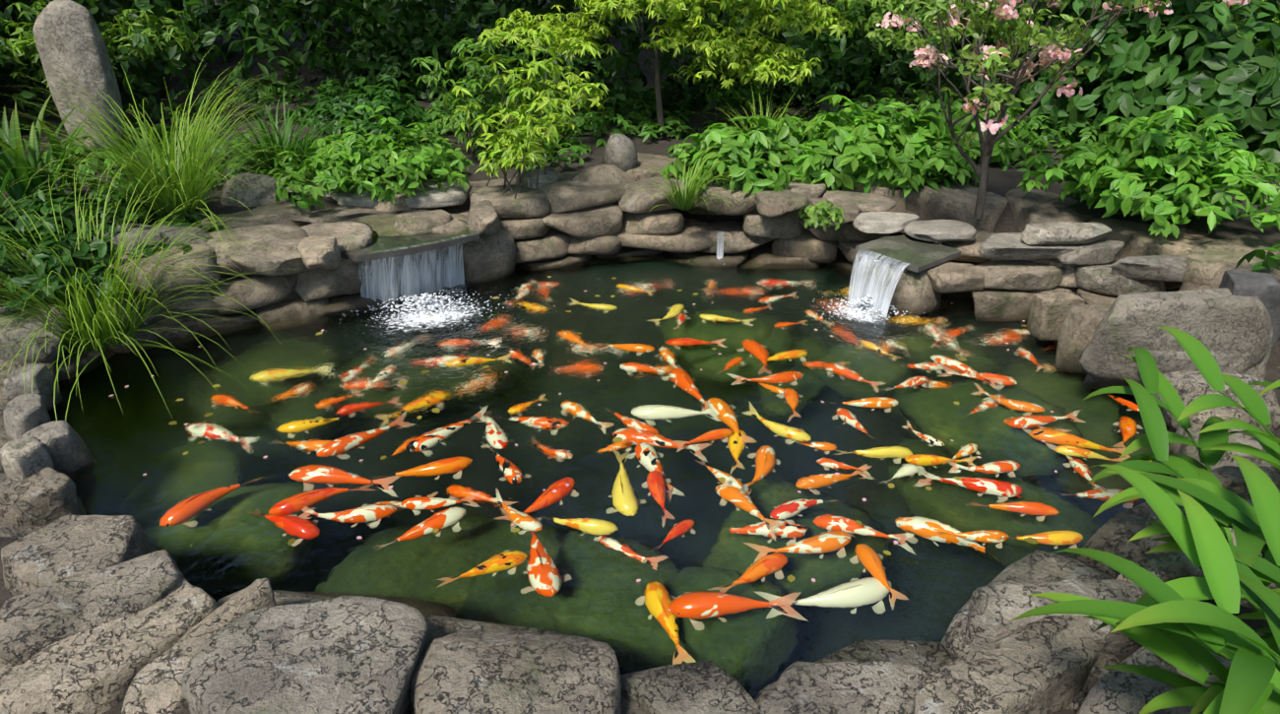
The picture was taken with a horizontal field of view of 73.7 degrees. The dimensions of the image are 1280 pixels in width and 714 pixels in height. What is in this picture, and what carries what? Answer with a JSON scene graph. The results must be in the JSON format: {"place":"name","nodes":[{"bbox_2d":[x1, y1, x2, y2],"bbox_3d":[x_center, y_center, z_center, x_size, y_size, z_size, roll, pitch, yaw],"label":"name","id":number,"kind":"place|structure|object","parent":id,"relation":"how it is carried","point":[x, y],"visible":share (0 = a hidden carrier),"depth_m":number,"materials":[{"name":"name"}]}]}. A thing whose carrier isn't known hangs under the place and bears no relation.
{"place":"outdoors","nodes":[
{"label":"outdoors","id":0,"kind":"place"},
{"bbox_2d":[329,209,477,254],"bbox_3d":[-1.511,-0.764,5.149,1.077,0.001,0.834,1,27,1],"label":"stone slab","id":1,"kind":"structure","parent":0,"point":[387,236],"depth_m":5.06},
{"bbox_2d":[47,251,1176,700],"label":"koi pond","id":2,"kind":"structure","parent":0,"point":[673,525],"depth_m":3.59,"materials":[{"name":"liquid"}]},
{"bbox_2d":[0,436,54,480],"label":"edge stone","id":3,"kind":"object","parent":2,"relation":"on","point":[22,459],"visible":0.58,"depth_m":3.28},
{"bbox_2d":[3,363,62,409],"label":"edge stone","id":4,"kind":"object","parent":2,"relation":"on","point":[41,378],"visible":0.71,"depth_m":3.84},
{"bbox_2d":[20,420,93,475],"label":"edge stone","id":5,"kind":"object","parent":2,"relation":"on","point":[66,447],"visible":0.54,"depth_m":3.45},
{"bbox_2d":[55,334,105,380],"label":"wall stone","id":6,"kind":"object","parent":2,"relation":"on","point":[84,360],"visible":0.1,"depth_m":4.31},
{"bbox_2d":[0,302,70,363],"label":"rock","id":7,"kind":"object","parent":6,"relation":"on","point":[50,354],"visible":0.5,"depth_m":4.15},
{"bbox_2d":[0,577,218,713],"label":"stone","id":8,"kind":"object","parent":2,"relation":"on","point":[96,670],"visible":0.54,"depth_m":2.34,"materials":[{"name":"stone"}]},
{"bbox_2d":[358,235,467,301],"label":"waterfall","id":9,"kind":"structure","parent":2,"relation":"on","point":[383,283],"depth_m":5.07,"materials":[{"name":"liquid"}]},
{"bbox_2d":[462,228,515,282],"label":"stone","id":10,"kind":"object","parent":2,"relation":"on","point":[486,257],"visible":0.38,"depth_m":5.32,"materials":[{"name":"stone"}]},
{"bbox_2d":[754,639,955,704],"bbox_3d":[0.690,1.137,2.290,0.787,0.213,0.854,1,26,-2],"label":"ring stone","id":11,"kind":"object","parent":2,"relation":"on","point":[930,656],"visible":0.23,"depth_m":2.56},
{"bbox_2d":[755,660,930,713],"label":"stone","id":12,"kind":"object","parent":11,"relation":"on","point":[860,687],"visible":0.92,"depth_m":2.35,"materials":[{"name":"stone"}]},
{"bbox_2d":[827,303,886,323],"bbox_3d":[1.249,-0.252,4.895,0.600,0.001,0.840,-20,33,-34],"label":"foam sheet","id":13,"kind":"object","parent":2,"relation":"on","point":[858,311],"visible":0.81,"depth_m":4.88,"materials":[{"name":"white"}]},
{"bbox_2d":[847,248,910,317],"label":"waterfall","id":14,"kind":"structure","parent":13,"relation":"on","point":[857,289],"depth_m":4.88,"materials":[{"name":"liquid"}]},
{"bbox_2d":[854,255,940,315],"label":"rock","id":15,"kind":"object","parent":2,"relation":"on","point":[915,293],"visible":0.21,"depth_m":4.86,"materials":[{"name":"stone"}]},
{"bbox_2d":[972,288,1037,319],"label":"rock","id":16,"kind":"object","parent":2,"relation":"on","point":[999,304],"depth_m":4.79,"materials":[{"name":"stone"}]},
{"bbox_2d":[925,261,984,293],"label":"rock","id":17,"kind":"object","parent":16,"relation":"on","point":[947,277],"depth_m":4.78,"materials":[{"name":"stone"}]},
{"bbox_2d":[1055,303,1111,373],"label":"boulder","id":18,"kind":"object","parent":2,"relation":"on","point":[1080,324],"visible":0.54,"depth_m":4.18,"materials":[{"name":"stone"}]},
{"bbox_2d":[1075,501,1279,611],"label":"ring stone","id":19,"kind":"object","parent":2,"relation":"on","point":[1115,534],"visible":0.12,"depth_m":2.99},
{"bbox_2d":[1141,344,1272,387],"bbox_3d":[2.581,0.057,3.945,0.658,0.271,0.208,-1,27,-1],"label":"boulder","id":20,"kind":"object","parent":2,"relation":"on","point":[1168,361],"visible":0.19,"depth_m":3.84,"materials":[{"name":"grey stone"}]},
{"bbox_2d":[1079,288,1273,383],"bbox_3d":[2.457,-0.083,3.910,0.834,0.456,0.238,-1,27,-1],"label":"boulder","id":21,"kind":"object","parent":20,"relation":"on","point":[1238,330],"visible":0.73,"depth_m":3.79,"materials":[{"name":"grey stone"}]},
{"bbox_2d":[1217,269,1279,350],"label":"boulder","id":22,"kind":"object","parent":21,"relation":"on","point":[1264,288],"visible":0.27,"depth_m":3.81,"materials":[{"name":"stone"}]},
{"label":"ring stone","id":23,"kind":"object","parent":2,"relation":"on","visible":0},
{"bbox_2d":[1153,370,1279,430],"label":"edge stone","id":24,"kind":"object","parent":23,"relation":"on","point":[1189,386],"visible":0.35,"depth_m":3.58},
{"bbox_2d":[0,0,1279,713],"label":"terrain","id":25,"kind":"structure","parent":0,"point":[1000,183],"depth_m":7.00,"materials":[{"name":"soil"}]},
{"bbox_2d":[0,359,58,413],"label":"ring stone","id":26,"kind":"object","parent":25,"relation":"on","point":[4,374],"visible":0.12,"depth_m":4.08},
{"bbox_2d":[0,412,8,472],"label":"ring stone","id":27,"kind":"object","parent":26,"relation":"on","point":[3,438],"visible":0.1,"depth_m":3.61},
{"bbox_2d":[2,392,51,442],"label":"edge stone","id":28,"kind":"object","parent":27,"relation":"on","point":[22,416],"visible":0.71,"depth_m":3.48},
{"bbox_2d":[0,466,86,539],"bbox_3d":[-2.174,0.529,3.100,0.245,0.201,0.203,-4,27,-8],"label":"stone","id":29,"kind":"object","parent":25,"relation":"on","point":[45,496],"visible":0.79,"depth_m":3.02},
{"bbox_2d":[0,93,96,203],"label":"sword leaf plant","id":30,"kind":"object","parent":25,"relation":"on","point":[17,160],"visible":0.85,"depth_m":5.18,"materials":[{"name":"green plant"}]},
{"bbox_2d":[32,0,123,154],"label":"standing stone","id":31,"kind":"object","parent":25,"relation":"on","point":[69,39],"visible":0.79,"depth_m":6.18,"materials":[{"name":"stone"}]},
{"bbox_2d":[0,165,209,311],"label":"groundcover","id":32,"kind":"object","parent":25,"relation":"on","point":[41,206],"visible":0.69,"depth_m":4.51,"materials":[{"name":"green plant"}]},
{"bbox_2d":[92,222,212,265],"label":"ledge boulder","id":33,"kind":"object","parent":25,"relation":"on","point":[169,231],"visible":0.19,"depth_m":4.65,"materials":[{"name":"grey stone"}]},
{"bbox_2d":[0,149,315,420],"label":"waterside grass clump","id":34,"kind":"object","parent":25,"relation":"on","point":[93,329],"depth_m":4.23,"materials":[{"name":"plant"}]},
{"bbox_2d":[0,44,340,278],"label":"grass clump","id":35,"kind":"object","parent":25,"relation":"on","point":[178,192],"depth_m":4.86,"materials":[{"name":"plant"}]},
{"bbox_2d":[162,311,223,321],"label":"rock","id":36,"kind":"object","parent":25,"relation":"on","point":[189,318],"visible":0.02,"depth_m":4.69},
{"bbox_2d":[132,275,229,315],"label":"wall stone","id":37,"kind":"object","parent":36,"relation":"on","point":[205,304],"visible":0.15,"depth_m":4.64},
{"bbox_2d":[105,243,220,294],"bbox_3d":[-2.604,-0.501,4.678,0.555,0.184,0.484,-15,32,-18],"label":"wall stone","id":38,"kind":"object","parent":37,"relation":"on","point":[184,279],"visible":0.56,"depth_m":4.52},
{"bbox_2d":[194,200,311,232],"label":"rock","id":39,"kind":"object","parent":25,"relation":"on","point":[280,213],"visible":0.25,"depth_m":5.22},
{"bbox_2d":[219,172,287,206],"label":"ledge boulder","id":40,"kind":"object","parent":25,"relation":"on","point":[256,196],"visible":0.35,"depth_m":5.41,"materials":[{"name":"grey stone"}]},
{"bbox_2d":[216,588,332,606],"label":"ring stone","id":41,"kind":"object","parent":25,"relation":"on","point":[282,598],"visible":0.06,"depth_m":2.78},
{"bbox_2d":[121,576,275,713],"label":"stone","id":42,"kind":"object","parent":41,"relation":"on","point":[155,686],"visible":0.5,"depth_m":2.31,"materials":[{"name":"stone"}]},
{"bbox_2d":[180,595,429,713],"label":"stone","id":43,"kind":"object","parent":41,"relation":"on","point":[351,655],"visible":0.96,"depth_m":2.29,"materials":[{"name":"stone"}]},
{"bbox_2d":[194,84,371,175],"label":"ornamental grass","id":44,"kind":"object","parent":25,"relation":"on","point":[278,145],"depth_m":5.97,"materials":[{"name":"green plant"}]},
{"bbox_2d":[255,297,328,323],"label":"wall stone","id":45,"kind":"object","parent":25,"relation":"on","point":[292,308],"visible":0.25,"depth_m":4.83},
{"bbox_2d":[209,273,297,314],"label":"wall stone","id":46,"kind":"object","parent":45,"relation":"on","point":[280,288],"visible":0.58,"depth_m":4.73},
{"bbox_2d":[190,223,308,275],"bbox_3d":[-2.196,-0.588,4.831,0.628,0.183,0.467,-10,31,-26],"label":"wall stone","id":47,"kind":"object","parent":46,"relation":"on","point":[265,236],"visible":0.44,"depth_m":4.76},
{"bbox_2d":[229,250,317,276],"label":"rock","id":48,"kind":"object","parent":47,"relation":"on","point":[272,263],"depth_m":4.62,"materials":[{"name":"stone"}]},
{"bbox_2d":[294,261,363,301],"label":"wall stone","id":49,"kind":"object","parent":45,"relation":"on","point":[343,279],"visible":0.48,"depth_m":4.85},
{"bbox_2d":[286,74,439,145],"bbox_3d":[-2.301,-2.111,7.188,1.488,0.495,1.076,17,31,29],"label":"shrub","id":50,"kind":"object","parent":25,"relation":"on","point":[404,111],"visible":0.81,"depth_m":6.96,"materials":[{"name":"green plant"}]},
{"bbox_2d":[266,104,473,210],"bbox_3d":[-1.802,-1.377,5.666,1.305,0.586,1.124,-11,29,-21],"label":"groundcover mound","id":51,"kind":"object","parent":25,"relation":"on","point":[408,163],"visible":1,"depth_m":5.47,"materials":[{"name":"green plant"}]},
{"bbox_2d":[286,179,471,207],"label":"rock","id":52,"kind":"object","parent":25,"relation":"on","point":[452,195],"depth_m":5.59,"materials":[{"name":"stone"}]},
{"bbox_2d":[318,0,500,101],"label":"shrub","id":53,"kind":"object","parent":25,"relation":"on","point":[407,54],"visible":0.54,"depth_m":8.27,"materials":[{"name":"green plant"}]},
{"bbox_2d":[411,37,514,159],"bbox_3d":[-1.277,-1.935,6.348,0.749,0.856,0.875,1,27,1],"label":"shrub","id":54,"kind":"object","parent":25,"relation":"on","point":[470,83],"depth_m":6.22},
{"bbox_2d":[424,615,567,649],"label":"ring stone","id":55,"kind":"object","parent":25,"relation":"on","point":[440,626],"visible":0.06,"depth_m":2.65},
{"bbox_2d":[409,630,621,713],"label":"stone","id":56,"kind":"object","parent":55,"relation":"on","point":[476,672],"visible":0.96,"depth_m":2.28,"materials":[{"name":"stone"}]},
{"bbox_2d":[522,253,592,266],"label":"wall stone","id":57,"kind":"object","parent":25,"relation":"on","point":[570,258],"visible":0.21,"depth_m":5.62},
{"bbox_2d":[592,246,663,257],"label":"wall stone","id":58,"kind":"object","parent":57,"relation":"on","point":[627,251],"visible":0.15,"depth_m":5.76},
{"bbox_2d":[567,234,622,255],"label":"wall stone","id":59,"kind":"object","parent":58,"relation":"on","point":[607,245],"visible":0.35,"depth_m":5.59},
{"bbox_2d":[543,202,623,238],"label":"wall stone","id":60,"kind":"object","parent":59,"relation":"on","point":[600,221],"visible":0.67,"depth_m":5.53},
{"bbox_2d":[537,180,628,212],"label":"wall stone","id":61,"kind":"object","parent":60,"relation":"on","point":[565,195],"visible":0.69,"depth_m":5.62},
{"bbox_2d":[666,251,748,264],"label":"wall stone","id":62,"kind":"object","parent":58,"relation":"on","point":[726,259],"visible":0.31,"depth_m":5.66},
{"bbox_2d":[613,217,712,253],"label":"wall stone","id":63,"kind":"object","parent":62,"relation":"on","point":[687,237],"visible":0.52,"depth_m":5.61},
{"bbox_2d":[620,208,684,235],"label":"wall stone","id":64,"kind":"object","parent":63,"relation":"on","point":[664,222],"visible":0.6,"depth_m":5.61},
{"bbox_2d":[618,175,694,213],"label":"wall stone","id":65,"kind":"object","parent":64,"relation":"on","point":[641,201],"visible":0.46,"depth_m":5.59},
{"bbox_2d":[473,0,644,109],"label":"shrub","id":66,"kind":"object","parent":25,"relation":"on","point":[578,60],"visible":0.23,"depth_m":7.91,"materials":[{"name":"green plant"}]},
{"bbox_2d":[0,0,1279,129],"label":"background foliage","id":67,"kind":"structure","parent":25,"relation":"on","point":[263,18],"depth_m":7.84,"materials":[{"name":"green plant"}]},
{"bbox_2d":[0,0,1279,88],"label":"shrubs","id":68,"kind":"object","parent":25,"relation":"on","point":[851,12],"visible":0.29,"depth_m":7.10,"materials":[{"name":"green plant"}]},
{"bbox_2d":[0,0,1279,134],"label":"hedge sides","id":69,"kind":"object","parent":25,"relation":"on","point":[139,71],"visible":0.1,"depth_m":7.47,"materials":[{"name":"green plant"}]},
{"bbox_2d":[0,137,1279,235],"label":"bank groundcover","id":70,"kind":"object","parent":25,"relation":"on","point":[57,182],"visible":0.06,"depth_m":5.56,"materials":[{"name":"green plant"}]},
{"bbox_2d":[41,77,1279,200],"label":"bed groundcover","id":71,"kind":"object","parent":25,"relation":"on","point":[585,119],"visible":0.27,"depth_m":7.03,"materials":[{"name":"green plant"}]},
{"bbox_2d":[477,0,852,134],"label":"tree","id":72,"kind":"object","parent":25,"relation":"on","point":[761,62],"depth_m":6.45,"materials":[{"name":"plant"}]},
{"bbox_2d":[659,115,822,194],"bbox_3d":[0.642,-1.328,5.709,0.941,0.562,0.977,-17,31,-29],"label":"shrub","id":73,"kind":"object","parent":25,"relation":"on","point":[747,159],"visible":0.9,"depth_m":5.58,"materials":[{"name":"green plant"}]},
{"bbox_2d":[691,0,877,108],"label":"shrub","id":74,"kind":"object","parent":25,"relation":"on","point":[834,72],"visible":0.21,"depth_m":7.95,"materials":[{"name":"green plant"}]},
{"bbox_2d":[751,94,918,192],"bbox_3d":[1.345,-1.492,5.929,1.241,0.654,0.972,24,36,39],"label":"shrub","id":75,"kind":"object","parent":25,"relation":"on","point":[848,150],"visible":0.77,"depth_m":5.65,"materials":[{"name":"green plant"}]},
{"bbox_2d":[801,0,951,95],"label":"shrub","id":76,"kind":"object","parent":25,"relation":"on","point":[894,71],"visible":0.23,"depth_m":8.35,"materials":[{"name":"green plant"}]},
{"bbox_2d":[854,101,980,196],"bbox_3d":[1.886,-1.452,5.869,0.936,0.589,0.942,1,27,1],"label":"shrub","id":77,"kind":"object","parent":25,"relation":"on","point":[929,155],"visible":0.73,"depth_m":5.69,"materials":[{"name":"green plant"}]},
{"bbox_2d":[914,173,1007,232],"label":"rock","id":78,"kind":"object","parent":25,"relation":"on","point":[955,202],"visible":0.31,"depth_m":5.53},
{"bbox_2d":[916,88,1039,167],"bbox_3d":[2.551,-1.751,6.492,0.994,0.563,0.888,-19,33,-33],"label":"shrub","id":79,"kind":"object","parent":25,"relation":"on","point":[1005,141],"visible":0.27,"depth_m":6.30,"materials":[{"name":"green plant"}]},
{"bbox_2d":[928,0,1166,112],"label":"leaf","id":80,"kind":"object","parent":25,"relation":"on","point":[952,76],"visible":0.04,"depth_m":7.71,"materials":[{"name":"green plant"}]},
{"bbox_2d":[1005,187,1094,232],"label":"rock","id":81,"kind":"object","parent":25,"relation":"on","point":[1034,206],"visible":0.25,"depth_m":5.39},
{"bbox_2d":[865,0,1250,218],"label":"blossom tree","id":82,"kind":"object","parent":25,"relation":"on","point":[998,63],"depth_m":4.56,"materials":[{"name":"plant"}]},
{"bbox_2d":[1011,325,1279,713],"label":"strap plant","id":83,"kind":"object","parent":25,"relation":"on","point":[1177,623],"depth_m":1.90,"materials":[{"name":"plant"}]},
{"bbox_2d":[1017,104,1279,238],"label":"shrub","id":84,"kind":"object","parent":25,"relation":"on","point":[1183,170],"visible":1,"depth_m":4.72,"materials":[{"name":"green plant"}]},
{"bbox_2d":[1024,0,1279,164],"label":"shrub","id":85,"kind":"object","parent":25,"relation":"on","point":[1179,59],"visible":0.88,"depth_m":6.22,"materials":[{"name":"green plant"}]},
{"bbox_2d":[1088,218,1219,289],"bbox_3d":[3.088,-0.610,5.021,0.715,0.292,0.830,-17,29,-34],"label":"ring stone","id":86,"kind":"object","parent":25,"relation":"on","point":[1137,238],"visible":0.21,"depth_m":4.82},
{"bbox_2d":[1178,233,1279,291],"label":"ring stone","id":87,"kind":"object","parent":25,"relation":"on","point":[1208,265],"visible":0.4,"depth_m":4.46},
{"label":"ring stone","id":88,"kind":"object","parent":25,"relation":"on","visible":0},
{"bbox_2d":[620,660,758,713],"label":"ring stone","id":89,"kind":"object","parent":88,"relation":"on","point":[711,671],"visible":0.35,"depth_m":2.45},
{"bbox_2d":[621,676,755,713],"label":"stone","id":90,"kind":"object","parent":89,"relation":"on","point":[656,695],"visible":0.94,"depth_m":2.35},
{"bbox_2d":[856,231,960,266],"bbox_3d":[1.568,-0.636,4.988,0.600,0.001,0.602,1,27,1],"label":"flat slab","id":91,"kind":"structure","parent":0,"point":[903,246],"depth_m":4.98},
{"bbox_2d":[940,549,1120,711],"bbox_3d":[1.402,0.979,2.571,0.792,0.270,0.813,-17,32,-37],"label":"ring stone","id":92,"kind":"object","parent":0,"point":[1037,565],"visible":0.08,"depth_m":2.79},
{"bbox_2d":[913,614,1111,713],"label":"stone","id":93,"kind":"object","parent":92,"relation":"on","point":[1044,665],"visible":0.9,"depth_m":2.24,"materials":[{"name":"stone"}]},
{"bbox_2d":[963,577,1143,656],"bbox_3d":[1.222,0.831,2.529,0.533,0.319,0.165,-2,27,-4],"label":"stone","id":94,"kind":"object","parent":92,"relation":"on","point":[994,609],"visible":0.38,"depth_m":2.47,"materials":[{"name":"stone"}]},
{"bbox_2d":[1076,623,1265,713],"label":"stone","id":95,"kind":"object","parent":92,"relation":"on","point":[1115,691],"visible":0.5,"depth_m":2.19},
{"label":"wall stone","id":96,"kind":"object","parent":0,"visible":0},
{"bbox_2d":[1026,286,1078,294],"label":"wall stone","id":97,"kind":"object","parent":96,"relation":"on","point":[1072,290],"depth_m":4.79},
{"bbox_2d":[972,259,1066,291],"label":"rock","id":98,"kind":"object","parent":97,"relation":"on","point":[1021,275],"depth_m":4.76,"materials":[{"name":"stone"}]},
{"bbox_2d":[991,257,1091,287],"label":"wall stone","id":99,"kind":"object","parent":97,"relation":"on","point":[1068,280],"visible":0.1,"depth_m":4.76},
{"bbox_2d":[977,232,1079,259],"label":"flat slab","id":100,"kind":"structure","parent":99,"relation":"on","point":[1004,246],"depth_m":4.70,"materials":[{"name":"grey stone"}]},
{"bbox_2d":[1020,222,1111,245],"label":"flat slab","id":101,"kind":"structure","parent":100,"relation":"on","point":[1061,233],"depth_m":4.67,"materials":[{"name":"grey stone"}]},
{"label":"wall stone","id":102,"kind":"object","parent":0,"visible":0},
{"bbox_2d":[1026,291,1085,340],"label":"boulder","id":103,"kind":"object","parent":102,"relation":"on","point":[1048,313],"visible":0.81,"depth_m":4.44,"materials":[{"name":"stone"}]},
{"bbox_2d":[1076,287,1117,304],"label":"wall stone","id":104,"kind":"object","parent":102,"relation":"on","point":[1089,297],"visible":0.08,"depth_m":4.64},
{"bbox_2d":[1074,260,1166,296],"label":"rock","id":105,"kind":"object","parent":104,"relation":"on","point":[1099,278],"depth_m":4.62,"materials":[{"name":"grey stone"}]},
{"bbox_2d":[1110,255,1187,282],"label":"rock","id":106,"kind":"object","parent":105,"relation":"on","point":[1166,268],"depth_m":4.53,"materials":[{"name":"grey stone"}]},
{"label":"wall stone","id":107,"kind":"object","parent":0,"visible":0},
{"bbox_2d":[458,210,551,239],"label":"wall stone","id":108,"kind":"object","parent":107,"relation":"on","point":[521,227],"visible":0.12,"depth_m":5.48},
{"bbox_2d":[469,184,550,218],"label":"wall stone","id":109,"kind":"object","parent":108,"relation":"on","point":[527,202],"visible":0.73,"depth_m":5.49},
{"bbox_2d":[446,29,609,198],"bbox_3d":[-0.699,-1.469,5.271,1.037,1.006,1.147,1,27,1],"label":"shrub","id":110,"kind":"object","parent":109,"relation":"on","point":[511,154],"depth_m":5.31,"materials":[{"name":"plant"}]},
{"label":"ring stone","id":111,"kind":"object","parent":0,"visible":0},
{"bbox_2d":[0,513,157,596],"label":"stone","id":112,"kind":"object","parent":111,"relation":"on","point":[64,546],"visible":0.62,"depth_m":2.73,"materials":[{"name":"stone"}]},
{"bbox_2d":[0,549,186,664],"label":"stone","id":113,"kind":"object","parent":111,"relation":"on","point":[33,622],"visible":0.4,"depth_m":2.50,"materials":[{"name":"stone"}]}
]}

